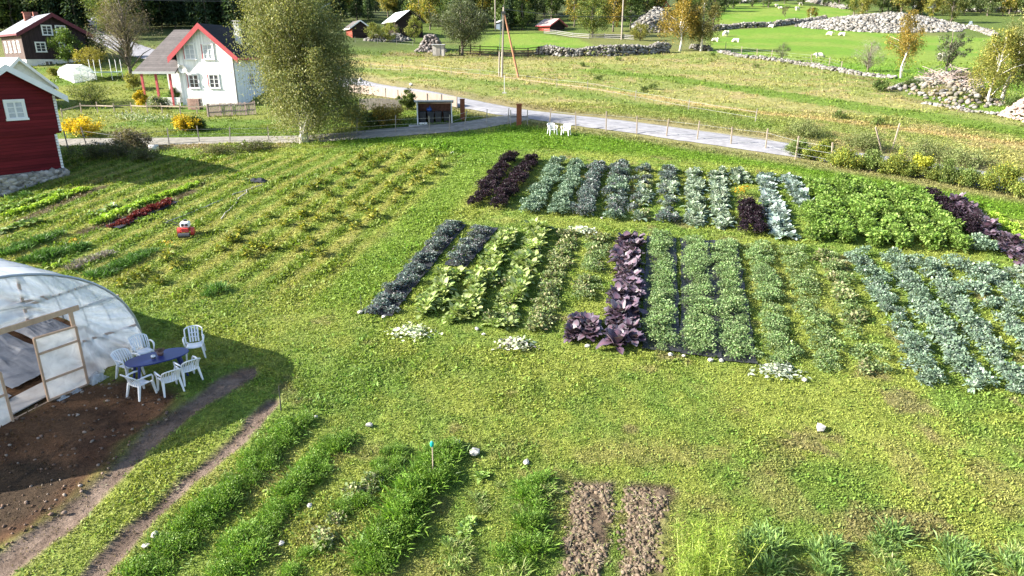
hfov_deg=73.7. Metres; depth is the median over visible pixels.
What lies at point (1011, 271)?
leafy green row
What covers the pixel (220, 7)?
spruce tree
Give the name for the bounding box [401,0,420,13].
broadleaf tree
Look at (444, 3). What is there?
broadleaf tree
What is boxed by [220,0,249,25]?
spruce tree
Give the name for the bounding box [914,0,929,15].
autumn tree
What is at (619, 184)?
kale row
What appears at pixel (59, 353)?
door
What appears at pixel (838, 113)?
weed tuft
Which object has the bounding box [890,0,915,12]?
autumn tree
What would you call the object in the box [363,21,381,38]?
young tree
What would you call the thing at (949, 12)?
broadleaf tree
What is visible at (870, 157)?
wild bush
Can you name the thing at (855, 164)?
wild bush
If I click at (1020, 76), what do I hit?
birch tree
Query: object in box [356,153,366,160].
plant
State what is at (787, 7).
sapling
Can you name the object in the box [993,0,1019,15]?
autumn tree
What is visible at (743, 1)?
stone wall
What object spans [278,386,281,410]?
metal stake
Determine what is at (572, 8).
broadleaf tree
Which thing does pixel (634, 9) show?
broadleaf tree
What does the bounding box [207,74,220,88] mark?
window
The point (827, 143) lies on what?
wild bush
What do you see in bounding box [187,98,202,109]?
pallet stack
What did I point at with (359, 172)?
plant
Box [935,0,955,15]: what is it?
autumn tree
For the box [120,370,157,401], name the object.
plastic chair
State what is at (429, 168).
plant
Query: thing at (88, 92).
garden bush
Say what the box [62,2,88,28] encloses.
spruce tree
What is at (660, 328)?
turnip row
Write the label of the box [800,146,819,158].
wild bush
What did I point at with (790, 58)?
wire fence
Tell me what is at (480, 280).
leafy green row
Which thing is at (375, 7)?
spruce tree
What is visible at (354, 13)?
spruce tree
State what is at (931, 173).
wild bush
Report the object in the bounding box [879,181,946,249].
kale row
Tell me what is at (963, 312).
broccoli row
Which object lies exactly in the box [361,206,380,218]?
plant
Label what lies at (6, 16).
spruce tree
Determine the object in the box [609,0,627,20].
autumn tree
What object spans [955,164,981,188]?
wild bush
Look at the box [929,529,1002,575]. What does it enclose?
leek row
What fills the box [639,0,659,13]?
broadleaf tree
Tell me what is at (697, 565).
fennel
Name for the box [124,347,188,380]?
oval table
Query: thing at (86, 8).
broadleaf tree
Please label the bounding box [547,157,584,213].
kale row
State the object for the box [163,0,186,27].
spruce tree
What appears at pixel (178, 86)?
front door
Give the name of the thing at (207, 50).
window
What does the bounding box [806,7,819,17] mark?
birch tree
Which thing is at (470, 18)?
willow tree
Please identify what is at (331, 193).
plant
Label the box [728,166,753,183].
broccoli row
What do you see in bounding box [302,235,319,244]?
plant
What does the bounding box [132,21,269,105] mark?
white house
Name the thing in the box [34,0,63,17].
spruce tree
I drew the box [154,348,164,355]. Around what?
flower bowl
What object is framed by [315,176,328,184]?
plant
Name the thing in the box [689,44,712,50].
stone wall
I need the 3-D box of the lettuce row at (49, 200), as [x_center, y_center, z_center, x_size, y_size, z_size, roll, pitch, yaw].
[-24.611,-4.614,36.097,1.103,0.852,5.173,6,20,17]
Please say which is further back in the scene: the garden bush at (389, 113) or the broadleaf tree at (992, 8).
the broadleaf tree at (992, 8)
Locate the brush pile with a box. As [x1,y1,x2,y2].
[917,64,988,89]
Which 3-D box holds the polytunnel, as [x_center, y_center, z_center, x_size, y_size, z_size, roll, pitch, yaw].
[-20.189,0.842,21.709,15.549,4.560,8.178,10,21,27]
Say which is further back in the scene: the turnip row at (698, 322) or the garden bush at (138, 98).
the garden bush at (138, 98)
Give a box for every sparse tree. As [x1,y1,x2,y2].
[82,0,162,74]
[934,31,973,70]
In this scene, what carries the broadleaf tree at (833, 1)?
on the ground at (798, 40)
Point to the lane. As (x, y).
(441, 128)
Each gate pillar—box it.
[460,99,464,120]
[510,104,527,126]
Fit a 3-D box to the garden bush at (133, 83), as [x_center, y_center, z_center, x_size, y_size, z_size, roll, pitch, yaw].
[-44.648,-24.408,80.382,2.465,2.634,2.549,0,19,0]
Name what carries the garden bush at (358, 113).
on the ground at (798, 40)
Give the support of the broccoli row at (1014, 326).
on the ground at (798, 40)
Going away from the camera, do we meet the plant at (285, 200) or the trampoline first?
the plant at (285, 200)
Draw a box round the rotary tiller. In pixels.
[163,219,195,237]
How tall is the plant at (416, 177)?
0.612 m
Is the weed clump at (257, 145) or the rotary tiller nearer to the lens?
the rotary tiller
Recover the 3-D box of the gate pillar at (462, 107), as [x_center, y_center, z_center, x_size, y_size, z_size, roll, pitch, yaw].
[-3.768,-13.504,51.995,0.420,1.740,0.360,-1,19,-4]
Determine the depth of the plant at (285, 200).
35.16 m
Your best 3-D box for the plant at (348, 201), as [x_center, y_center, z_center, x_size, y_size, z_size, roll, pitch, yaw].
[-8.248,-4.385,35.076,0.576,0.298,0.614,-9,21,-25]
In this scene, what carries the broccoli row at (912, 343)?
on the ground at (798, 40)
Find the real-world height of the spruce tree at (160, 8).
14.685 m
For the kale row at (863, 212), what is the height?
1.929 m
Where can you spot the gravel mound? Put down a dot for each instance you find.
(1016, 106)
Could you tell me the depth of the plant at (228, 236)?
30.56 m
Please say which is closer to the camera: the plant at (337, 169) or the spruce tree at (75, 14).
the plant at (337, 169)
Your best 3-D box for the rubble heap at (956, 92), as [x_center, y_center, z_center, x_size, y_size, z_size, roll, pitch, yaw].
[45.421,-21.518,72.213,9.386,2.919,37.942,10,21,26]
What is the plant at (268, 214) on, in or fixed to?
on the ground at (798, 40)
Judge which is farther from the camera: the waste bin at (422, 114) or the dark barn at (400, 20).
the dark barn at (400, 20)
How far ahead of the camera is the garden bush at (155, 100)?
69.65 m
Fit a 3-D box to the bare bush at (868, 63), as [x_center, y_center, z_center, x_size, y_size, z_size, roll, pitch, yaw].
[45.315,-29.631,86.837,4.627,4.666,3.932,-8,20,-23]
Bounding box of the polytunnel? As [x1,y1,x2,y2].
[0,258,144,426]
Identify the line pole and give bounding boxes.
[495,0,495,29]
[621,0,623,39]
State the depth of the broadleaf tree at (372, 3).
174.99 m
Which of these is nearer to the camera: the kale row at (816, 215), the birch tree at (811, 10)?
the kale row at (816, 215)
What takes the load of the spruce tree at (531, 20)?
on the ground at (798, 40)
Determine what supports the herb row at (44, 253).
on the ground at (798, 40)
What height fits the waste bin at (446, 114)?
0.950 m
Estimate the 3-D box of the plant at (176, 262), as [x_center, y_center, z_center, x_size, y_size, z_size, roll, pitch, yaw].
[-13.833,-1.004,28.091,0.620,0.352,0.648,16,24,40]
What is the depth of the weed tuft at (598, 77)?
77.76 m
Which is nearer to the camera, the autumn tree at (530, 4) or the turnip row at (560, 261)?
the turnip row at (560, 261)
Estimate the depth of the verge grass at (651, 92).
70.33 m
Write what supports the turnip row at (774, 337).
on the ground at (798, 40)
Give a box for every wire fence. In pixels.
[58,109,508,147]
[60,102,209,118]
[370,63,757,121]
[549,108,833,165]
[725,45,842,66]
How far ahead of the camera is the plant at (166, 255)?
28.54 m
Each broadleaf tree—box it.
[0,0,23,27]
[13,0,64,14]
[41,0,65,16]
[43,26,84,63]
[74,0,103,29]
[78,0,126,33]
[82,0,130,33]
[90,0,134,38]
[125,0,158,29]
[231,0,256,21]
[333,0,353,19]
[356,0,375,16]
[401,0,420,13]
[434,0,447,15]
[487,0,513,19]
[488,0,521,20]
[512,0,534,29]
[532,0,548,20]
[537,0,553,16]
[543,0,563,18]
[563,0,589,26]
[568,0,615,36]
[580,0,600,17]
[602,0,629,31]
[622,0,643,29]
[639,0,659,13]
[690,0,702,6]
[703,0,732,22]
[728,0,738,8]
[746,0,759,6]
[764,0,773,7]
[831,0,845,3]
[844,0,860,13]
[848,0,879,14]
[873,0,892,12]
[884,0,900,11]
[911,0,930,10]
[922,0,942,18]
[938,0,970,21]
[959,0,979,14]
[972,0,989,12]
[975,0,1000,15]
[1016,0,1023,11]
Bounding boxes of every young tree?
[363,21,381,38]
[377,21,400,41]
[404,15,423,41]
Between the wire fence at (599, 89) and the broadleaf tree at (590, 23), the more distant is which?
the broadleaf tree at (590, 23)
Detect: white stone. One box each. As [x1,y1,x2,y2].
[469,447,479,455]
[817,423,825,430]
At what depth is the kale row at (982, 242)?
29.12 m
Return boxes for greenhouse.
[57,64,95,82]
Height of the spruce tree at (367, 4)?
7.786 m
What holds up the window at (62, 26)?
in the dark house at (24, 39)
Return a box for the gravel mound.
[997,97,1023,122]
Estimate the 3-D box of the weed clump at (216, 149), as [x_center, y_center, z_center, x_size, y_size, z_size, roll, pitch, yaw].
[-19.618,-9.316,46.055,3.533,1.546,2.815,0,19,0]
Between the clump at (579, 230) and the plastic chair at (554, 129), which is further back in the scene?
the plastic chair at (554, 129)
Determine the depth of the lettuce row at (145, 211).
33.77 m
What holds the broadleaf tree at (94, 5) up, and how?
on the ground at (798, 40)
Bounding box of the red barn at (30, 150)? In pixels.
[0,64,69,195]
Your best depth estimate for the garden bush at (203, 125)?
54.11 m
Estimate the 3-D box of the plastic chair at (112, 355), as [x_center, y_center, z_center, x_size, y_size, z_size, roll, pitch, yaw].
[-11.641,2.297,20.636,0.736,0.820,0.646,9,21,25]
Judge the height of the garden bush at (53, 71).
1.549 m
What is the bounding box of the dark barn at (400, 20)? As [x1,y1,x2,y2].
[381,10,425,36]
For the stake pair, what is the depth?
43.70 m
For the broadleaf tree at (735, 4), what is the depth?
212.83 m
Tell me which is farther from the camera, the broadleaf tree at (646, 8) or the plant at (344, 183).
the broadleaf tree at (646, 8)
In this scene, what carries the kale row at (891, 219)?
on the ground at (798, 40)
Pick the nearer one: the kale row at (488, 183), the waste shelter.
the kale row at (488, 183)
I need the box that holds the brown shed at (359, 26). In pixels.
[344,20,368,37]
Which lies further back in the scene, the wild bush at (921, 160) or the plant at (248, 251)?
the wild bush at (921, 160)
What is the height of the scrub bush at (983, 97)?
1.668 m
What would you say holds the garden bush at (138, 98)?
on the ground at (798, 40)
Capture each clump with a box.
[63,140,117,160]
[89,137,136,160]
[127,141,167,162]
[159,240,175,247]
[193,140,242,156]
[238,138,272,151]
[564,225,598,234]
[731,185,752,195]
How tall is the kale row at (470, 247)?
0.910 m
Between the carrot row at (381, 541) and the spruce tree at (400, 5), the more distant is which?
the spruce tree at (400, 5)
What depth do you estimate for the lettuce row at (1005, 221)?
31.96 m
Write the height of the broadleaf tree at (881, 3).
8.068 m
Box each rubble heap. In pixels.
[363,33,411,41]
[414,34,447,52]
[631,7,677,32]
[794,11,967,32]
[894,69,1005,108]
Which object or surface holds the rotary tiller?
on the ground at (798, 40)
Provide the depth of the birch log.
46.67 m
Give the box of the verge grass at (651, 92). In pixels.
[31,49,1023,170]
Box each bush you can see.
[46,66,57,75]
[59,116,105,137]
[66,77,115,104]
[71,46,109,67]
[81,26,112,57]
[104,122,152,149]
[121,70,144,89]
[132,88,148,107]
[147,94,172,109]
[166,88,180,101]
[171,113,202,130]
[186,114,207,130]
[343,99,369,125]
[362,112,383,126]
[366,99,408,126]
[396,87,416,109]
[629,21,652,40]
[773,42,790,57]
[781,111,830,137]
[781,138,810,155]
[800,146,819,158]
[811,137,840,161]
[825,150,842,166]
[831,144,864,168]
[839,127,888,151]
[846,154,874,169]
[851,38,886,71]
[857,146,889,170]
[871,78,889,91]
[874,159,894,175]
[885,146,918,174]
[890,133,953,158]
[893,73,925,87]
[895,162,925,177]
[911,152,937,176]
[918,164,944,182]
[922,83,952,96]
[931,137,999,169]
[932,157,963,183]
[941,167,969,186]
[951,69,969,81]
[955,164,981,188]
[962,89,996,100]
[973,167,1006,191]
[985,160,1023,192]
[1000,93,1023,109]
[1002,177,1023,197]
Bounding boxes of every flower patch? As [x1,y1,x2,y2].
[101,109,172,119]
[122,112,182,121]
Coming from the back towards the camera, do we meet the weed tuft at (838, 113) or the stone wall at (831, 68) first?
the stone wall at (831, 68)
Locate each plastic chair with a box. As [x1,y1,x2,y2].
[110,348,145,381]
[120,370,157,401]
[128,333,154,357]
[154,365,184,397]
[173,356,203,386]
[182,325,205,360]
[547,123,557,135]
[561,123,570,135]
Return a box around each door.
[0,372,13,426]
[32,325,89,401]
[174,84,182,101]
[436,46,439,55]
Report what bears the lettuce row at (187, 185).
on the ground at (798, 40)
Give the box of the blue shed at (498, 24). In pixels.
[496,19,510,29]
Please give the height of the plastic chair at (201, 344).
0.900 m
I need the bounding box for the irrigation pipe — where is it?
[167,199,221,221]
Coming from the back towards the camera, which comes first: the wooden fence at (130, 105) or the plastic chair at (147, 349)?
the wooden fence at (130, 105)
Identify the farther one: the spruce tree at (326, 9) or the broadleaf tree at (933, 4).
the broadleaf tree at (933, 4)
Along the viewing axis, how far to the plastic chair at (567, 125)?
47.71 m
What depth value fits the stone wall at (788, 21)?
160.50 m
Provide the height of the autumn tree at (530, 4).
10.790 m
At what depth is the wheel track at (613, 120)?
51.26 m
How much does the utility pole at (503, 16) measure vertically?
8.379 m
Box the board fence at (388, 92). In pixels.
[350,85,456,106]
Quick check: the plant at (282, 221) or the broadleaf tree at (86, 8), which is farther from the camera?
the broadleaf tree at (86, 8)
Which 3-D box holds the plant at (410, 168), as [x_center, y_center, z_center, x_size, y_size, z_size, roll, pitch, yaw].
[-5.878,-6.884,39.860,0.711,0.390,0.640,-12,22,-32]
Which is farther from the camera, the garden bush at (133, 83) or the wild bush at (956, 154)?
the garden bush at (133, 83)
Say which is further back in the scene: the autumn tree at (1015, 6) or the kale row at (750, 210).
the autumn tree at (1015, 6)
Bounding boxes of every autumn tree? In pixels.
[332,0,352,19]
[375,0,397,16]
[387,0,400,12]
[405,0,428,17]
[417,0,443,25]
[418,0,441,29]
[474,0,494,15]
[516,0,533,21]
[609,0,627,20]
[646,0,668,8]
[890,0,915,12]
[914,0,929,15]
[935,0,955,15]
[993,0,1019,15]
[1005,1,1019,13]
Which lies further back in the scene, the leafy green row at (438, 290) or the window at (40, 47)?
the window at (40, 47)
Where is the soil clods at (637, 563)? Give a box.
[616,487,669,575]
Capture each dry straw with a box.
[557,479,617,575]
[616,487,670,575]
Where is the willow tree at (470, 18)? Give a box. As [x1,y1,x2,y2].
[425,0,494,54]
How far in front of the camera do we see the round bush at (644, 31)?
132.57 m
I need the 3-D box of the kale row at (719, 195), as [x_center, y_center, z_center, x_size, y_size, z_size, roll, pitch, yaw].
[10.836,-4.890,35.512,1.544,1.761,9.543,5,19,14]
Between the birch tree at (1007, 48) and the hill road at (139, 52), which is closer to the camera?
the birch tree at (1007, 48)
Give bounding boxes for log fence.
[459,45,538,57]
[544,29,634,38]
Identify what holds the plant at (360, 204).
on the ground at (798, 40)
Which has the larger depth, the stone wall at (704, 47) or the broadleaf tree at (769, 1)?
the broadleaf tree at (769, 1)
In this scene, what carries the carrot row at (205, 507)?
on the ground at (798, 40)
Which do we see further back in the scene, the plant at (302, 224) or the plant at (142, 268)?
the plant at (302, 224)
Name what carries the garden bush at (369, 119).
on the ground at (798, 40)
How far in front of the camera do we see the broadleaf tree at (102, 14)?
118.97 m
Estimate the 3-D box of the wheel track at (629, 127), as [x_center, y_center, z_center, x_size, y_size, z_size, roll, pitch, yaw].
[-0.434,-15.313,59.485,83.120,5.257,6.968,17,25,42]
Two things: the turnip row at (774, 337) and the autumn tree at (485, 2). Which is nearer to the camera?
the turnip row at (774, 337)
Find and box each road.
[87,18,154,58]
[343,78,1023,190]
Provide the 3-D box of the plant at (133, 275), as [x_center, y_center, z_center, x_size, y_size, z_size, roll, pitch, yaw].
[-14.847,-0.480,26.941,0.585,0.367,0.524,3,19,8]
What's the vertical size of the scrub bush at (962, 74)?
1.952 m
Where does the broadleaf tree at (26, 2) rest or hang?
on the ground at (798, 40)
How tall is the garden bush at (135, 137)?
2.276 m
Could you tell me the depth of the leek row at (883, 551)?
14.75 m
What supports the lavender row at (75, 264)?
on the ground at (798, 40)
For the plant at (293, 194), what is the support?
on the ground at (798, 40)
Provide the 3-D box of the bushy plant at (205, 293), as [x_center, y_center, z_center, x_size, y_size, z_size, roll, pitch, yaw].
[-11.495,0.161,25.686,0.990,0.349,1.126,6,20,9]
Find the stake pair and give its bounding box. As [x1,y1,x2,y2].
[875,123,900,153]
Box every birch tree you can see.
[221,0,384,150]
[654,0,704,50]
[679,0,725,50]
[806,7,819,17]
[883,9,931,77]
[964,26,1023,104]
[976,2,1023,98]
[1009,48,1023,96]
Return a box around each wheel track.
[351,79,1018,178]
[457,102,776,148]
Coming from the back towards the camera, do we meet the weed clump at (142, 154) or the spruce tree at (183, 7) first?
the spruce tree at (183, 7)
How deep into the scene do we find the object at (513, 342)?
22.23 m
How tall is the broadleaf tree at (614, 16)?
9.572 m
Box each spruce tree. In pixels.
[0,1,20,28]
[15,0,39,21]
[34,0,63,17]
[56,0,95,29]
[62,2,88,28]
[135,0,161,28]
[150,1,173,27]
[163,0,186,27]
[172,0,191,23]
[184,0,204,25]
[191,0,219,25]
[211,0,235,25]
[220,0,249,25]
[319,0,332,23]
[328,0,335,14]
[334,0,348,20]
[346,0,366,19]
[361,0,374,19]
[371,0,381,12]
[396,0,405,11]
[431,0,443,25]
[447,0,461,31]
[501,0,516,28]
[520,0,537,25]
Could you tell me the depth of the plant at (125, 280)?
26.34 m
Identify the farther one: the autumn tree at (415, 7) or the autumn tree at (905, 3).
the autumn tree at (905, 3)
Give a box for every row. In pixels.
[0,186,90,216]
[0,188,65,211]
[0,190,34,204]
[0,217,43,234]
[0,227,69,255]
[13,239,92,262]
[50,260,72,267]
[60,249,117,269]
[76,246,163,278]
[86,198,127,217]
[88,198,150,224]
[105,197,177,227]
[114,410,321,575]
[140,181,199,201]
[199,428,365,575]
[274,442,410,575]
[329,435,471,575]
[362,219,465,315]
[414,265,467,319]
[430,471,504,575]
[442,226,518,323]
[445,224,497,266]
[466,150,519,205]
[480,217,555,330]
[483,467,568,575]
[488,152,540,208]
[518,155,566,211]
[523,228,578,330]
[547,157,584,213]
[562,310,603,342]
[568,160,609,215]
[571,233,613,299]
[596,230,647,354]
[601,159,631,218]
[626,162,655,221]
[640,228,684,351]
[654,164,681,221]
[678,235,721,356]
[679,166,708,227]
[706,165,736,230]
[707,237,763,363]
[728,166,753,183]
[732,518,803,575]
[736,196,768,233]
[743,239,804,366]
[753,171,801,239]
[776,243,846,372]
[778,172,814,205]
[798,199,837,240]
[801,528,856,575]
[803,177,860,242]
[811,248,892,374]
[829,172,891,246]
[843,245,947,388]
[852,176,914,247]
[855,514,925,575]
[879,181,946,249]
[879,247,1000,393]
[905,254,1023,393]
[906,183,974,253]
[916,186,983,235]
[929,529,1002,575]
[940,253,1023,356]
[949,192,1023,265]
[968,232,998,250]
[971,261,1023,314]
[985,210,1023,239]
[986,537,1023,575]
[1001,264,1023,288]
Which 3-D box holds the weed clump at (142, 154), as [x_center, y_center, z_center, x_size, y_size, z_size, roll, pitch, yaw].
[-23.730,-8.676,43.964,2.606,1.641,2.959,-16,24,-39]
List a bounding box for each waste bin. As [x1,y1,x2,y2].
[419,111,426,122]
[427,111,433,122]
[434,111,441,122]
[443,111,449,122]
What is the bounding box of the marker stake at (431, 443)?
[430,441,433,468]
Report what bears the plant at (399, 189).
on the ground at (798, 40)
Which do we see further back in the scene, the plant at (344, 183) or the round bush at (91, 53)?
the round bush at (91, 53)
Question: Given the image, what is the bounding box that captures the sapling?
[781,5,789,16]
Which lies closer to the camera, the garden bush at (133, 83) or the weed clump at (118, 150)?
the weed clump at (118, 150)
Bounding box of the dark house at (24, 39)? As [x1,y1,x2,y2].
[0,12,93,65]
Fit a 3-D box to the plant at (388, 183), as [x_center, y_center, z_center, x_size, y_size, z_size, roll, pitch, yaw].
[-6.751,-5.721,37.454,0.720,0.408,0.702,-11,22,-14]
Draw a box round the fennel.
[669,508,767,575]
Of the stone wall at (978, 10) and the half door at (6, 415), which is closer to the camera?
the half door at (6, 415)
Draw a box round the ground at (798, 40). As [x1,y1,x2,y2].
[0,0,1023,575]
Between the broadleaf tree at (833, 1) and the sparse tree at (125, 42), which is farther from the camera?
the broadleaf tree at (833, 1)
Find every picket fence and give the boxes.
[206,101,255,116]
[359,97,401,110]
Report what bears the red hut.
on the ground at (798, 40)
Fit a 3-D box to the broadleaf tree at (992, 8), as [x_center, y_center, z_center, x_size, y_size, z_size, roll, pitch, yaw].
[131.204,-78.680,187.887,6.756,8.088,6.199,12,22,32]
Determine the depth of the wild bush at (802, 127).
47.14 m
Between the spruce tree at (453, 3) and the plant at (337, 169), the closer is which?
the plant at (337, 169)
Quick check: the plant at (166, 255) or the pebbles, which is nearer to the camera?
the pebbles
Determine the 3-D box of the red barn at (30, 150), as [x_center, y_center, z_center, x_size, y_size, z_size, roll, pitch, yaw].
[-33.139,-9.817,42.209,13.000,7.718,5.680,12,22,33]
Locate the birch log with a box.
[148,144,158,150]
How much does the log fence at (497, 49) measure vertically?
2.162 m
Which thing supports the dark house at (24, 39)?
on the ground at (798, 40)
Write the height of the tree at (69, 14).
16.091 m
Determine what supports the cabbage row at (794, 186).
on the ground at (798, 40)
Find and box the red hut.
[535,18,567,30]
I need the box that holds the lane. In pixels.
[58,115,529,145]
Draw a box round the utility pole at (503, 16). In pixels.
[498,5,518,77]
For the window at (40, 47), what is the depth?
93.81 m
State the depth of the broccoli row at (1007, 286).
26.01 m
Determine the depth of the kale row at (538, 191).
36.20 m
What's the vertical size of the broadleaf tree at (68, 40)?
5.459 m
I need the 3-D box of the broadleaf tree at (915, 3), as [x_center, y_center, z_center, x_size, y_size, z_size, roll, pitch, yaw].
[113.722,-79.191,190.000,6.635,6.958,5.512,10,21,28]
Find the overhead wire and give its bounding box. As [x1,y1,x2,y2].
[505,9,651,16]
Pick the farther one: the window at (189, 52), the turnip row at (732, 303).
the window at (189, 52)
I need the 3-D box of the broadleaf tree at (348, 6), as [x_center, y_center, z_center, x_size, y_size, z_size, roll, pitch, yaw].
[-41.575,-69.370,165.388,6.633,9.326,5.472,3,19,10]
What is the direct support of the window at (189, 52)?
in the white house at (193, 62)
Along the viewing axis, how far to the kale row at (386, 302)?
27.10 m
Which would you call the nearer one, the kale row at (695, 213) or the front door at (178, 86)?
the kale row at (695, 213)
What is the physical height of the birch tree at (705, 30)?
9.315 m
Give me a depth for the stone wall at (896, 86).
68.79 m
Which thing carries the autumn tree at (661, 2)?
on the ground at (798, 40)
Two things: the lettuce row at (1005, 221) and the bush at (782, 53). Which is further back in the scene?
the bush at (782, 53)
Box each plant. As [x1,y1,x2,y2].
[112,275,130,287]
[128,271,143,280]
[136,265,155,275]
[148,273,166,284]
[155,248,177,261]
[169,259,185,268]
[195,288,219,299]
[197,279,230,293]
[214,244,226,252]
[221,233,238,243]
[230,235,243,240]
[234,224,251,235]
[239,247,258,257]
[243,238,259,246]
[254,242,265,249]
[261,211,271,217]
[263,242,278,249]
[276,218,290,226]
[280,199,290,204]
[289,191,302,197]
[292,244,302,250]
[295,208,310,216]
[295,222,309,230]
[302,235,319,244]
[304,182,317,189]
[309,211,330,222]
[310,246,327,254]
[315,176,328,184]
[322,188,334,196]
[326,207,336,213]
[331,165,345,174]
[332,213,349,222]
[338,181,349,186]
[345,200,355,204]
[348,220,365,229]
[351,168,366,178]
[354,202,367,209]
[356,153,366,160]
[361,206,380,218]
[364,195,377,203]
[367,159,378,167]
[381,167,392,173]
[384,180,394,186]
[387,197,398,203]
[392,185,407,194]
[399,152,407,158]
[406,167,417,173]
[409,174,424,184]
[422,164,437,174]
[426,149,435,156]
[429,158,442,167]
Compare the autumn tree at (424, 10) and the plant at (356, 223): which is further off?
the autumn tree at (424, 10)
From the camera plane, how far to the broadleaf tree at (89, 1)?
126.13 m
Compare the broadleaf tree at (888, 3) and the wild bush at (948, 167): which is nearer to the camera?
the wild bush at (948, 167)
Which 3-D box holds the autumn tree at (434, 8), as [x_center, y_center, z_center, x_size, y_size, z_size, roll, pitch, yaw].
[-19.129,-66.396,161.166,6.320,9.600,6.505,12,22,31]
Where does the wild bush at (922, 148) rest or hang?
on the ground at (798, 40)
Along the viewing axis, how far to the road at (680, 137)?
49.32 m
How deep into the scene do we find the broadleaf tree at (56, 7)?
130.57 m
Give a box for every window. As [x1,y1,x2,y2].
[2,99,29,120]
[34,42,46,51]
[40,25,52,35]
[44,60,53,64]
[54,25,65,35]
[183,43,196,59]
[186,74,200,88]
[201,44,214,59]
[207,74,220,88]
[248,72,254,85]
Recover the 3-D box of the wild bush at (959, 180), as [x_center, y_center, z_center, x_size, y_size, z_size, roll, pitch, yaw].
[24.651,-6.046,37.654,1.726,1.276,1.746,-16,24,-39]
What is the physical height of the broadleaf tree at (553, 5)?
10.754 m
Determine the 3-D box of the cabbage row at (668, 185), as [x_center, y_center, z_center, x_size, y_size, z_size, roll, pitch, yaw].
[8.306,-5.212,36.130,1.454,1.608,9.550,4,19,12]
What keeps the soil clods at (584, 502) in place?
on the ground at (798, 40)
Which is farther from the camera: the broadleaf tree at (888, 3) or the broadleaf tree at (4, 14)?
the broadleaf tree at (888, 3)
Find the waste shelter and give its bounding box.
[409,100,453,126]
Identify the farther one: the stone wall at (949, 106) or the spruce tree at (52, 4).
the spruce tree at (52, 4)
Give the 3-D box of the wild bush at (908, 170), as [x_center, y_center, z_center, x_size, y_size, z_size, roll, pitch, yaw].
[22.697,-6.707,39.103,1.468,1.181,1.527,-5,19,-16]
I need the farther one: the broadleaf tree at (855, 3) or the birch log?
the broadleaf tree at (855, 3)
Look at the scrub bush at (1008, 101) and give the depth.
56.13 m
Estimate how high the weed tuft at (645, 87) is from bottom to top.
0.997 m
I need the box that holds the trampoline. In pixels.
[88,59,122,79]
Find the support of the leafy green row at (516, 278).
on the ground at (798, 40)
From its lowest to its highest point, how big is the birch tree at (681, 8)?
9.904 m
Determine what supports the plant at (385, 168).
on the ground at (798, 40)
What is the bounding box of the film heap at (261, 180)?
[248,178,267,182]
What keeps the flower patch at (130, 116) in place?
on the ground at (798, 40)
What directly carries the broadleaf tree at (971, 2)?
on the ground at (798, 40)
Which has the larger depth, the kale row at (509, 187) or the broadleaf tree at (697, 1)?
the broadleaf tree at (697, 1)
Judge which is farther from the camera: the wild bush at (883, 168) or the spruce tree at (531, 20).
the spruce tree at (531, 20)
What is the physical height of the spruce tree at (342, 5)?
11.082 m
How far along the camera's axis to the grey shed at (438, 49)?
105.52 m
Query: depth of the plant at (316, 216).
33.04 m
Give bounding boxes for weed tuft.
[593,74,602,79]
[639,85,648,91]
[648,83,658,89]
[829,109,847,118]
[869,116,885,125]
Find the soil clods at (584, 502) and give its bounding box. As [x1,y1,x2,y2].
[557,482,615,575]
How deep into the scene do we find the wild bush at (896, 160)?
39.02 m
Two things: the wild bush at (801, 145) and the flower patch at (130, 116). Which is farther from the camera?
the flower patch at (130, 116)
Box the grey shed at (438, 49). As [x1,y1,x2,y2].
[431,44,445,55]
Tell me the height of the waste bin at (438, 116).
0.950 m
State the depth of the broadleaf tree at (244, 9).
141.14 m
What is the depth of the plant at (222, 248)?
29.66 m
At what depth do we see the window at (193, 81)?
72.51 m
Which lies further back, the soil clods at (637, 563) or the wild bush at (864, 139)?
the wild bush at (864, 139)
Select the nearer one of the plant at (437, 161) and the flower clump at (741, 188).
the flower clump at (741, 188)
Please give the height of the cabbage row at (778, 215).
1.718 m
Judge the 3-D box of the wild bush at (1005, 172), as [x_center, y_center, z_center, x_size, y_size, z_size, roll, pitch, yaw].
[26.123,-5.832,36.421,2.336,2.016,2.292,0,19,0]
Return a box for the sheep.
[813,53,824,57]
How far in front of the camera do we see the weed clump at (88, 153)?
44.31 m
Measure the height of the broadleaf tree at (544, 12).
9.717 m
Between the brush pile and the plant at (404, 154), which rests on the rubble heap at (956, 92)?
the brush pile
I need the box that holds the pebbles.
[0,380,177,545]
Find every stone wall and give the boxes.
[534,41,671,56]
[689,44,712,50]
[714,15,827,30]
[717,50,897,78]
[730,0,792,3]
[805,0,851,8]
[887,77,925,89]
[921,101,1000,114]
[963,7,1022,11]
[966,24,998,36]
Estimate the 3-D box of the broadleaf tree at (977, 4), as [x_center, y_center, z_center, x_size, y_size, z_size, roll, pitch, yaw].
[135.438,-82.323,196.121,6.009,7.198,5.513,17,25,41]
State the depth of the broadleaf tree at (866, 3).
189.40 m

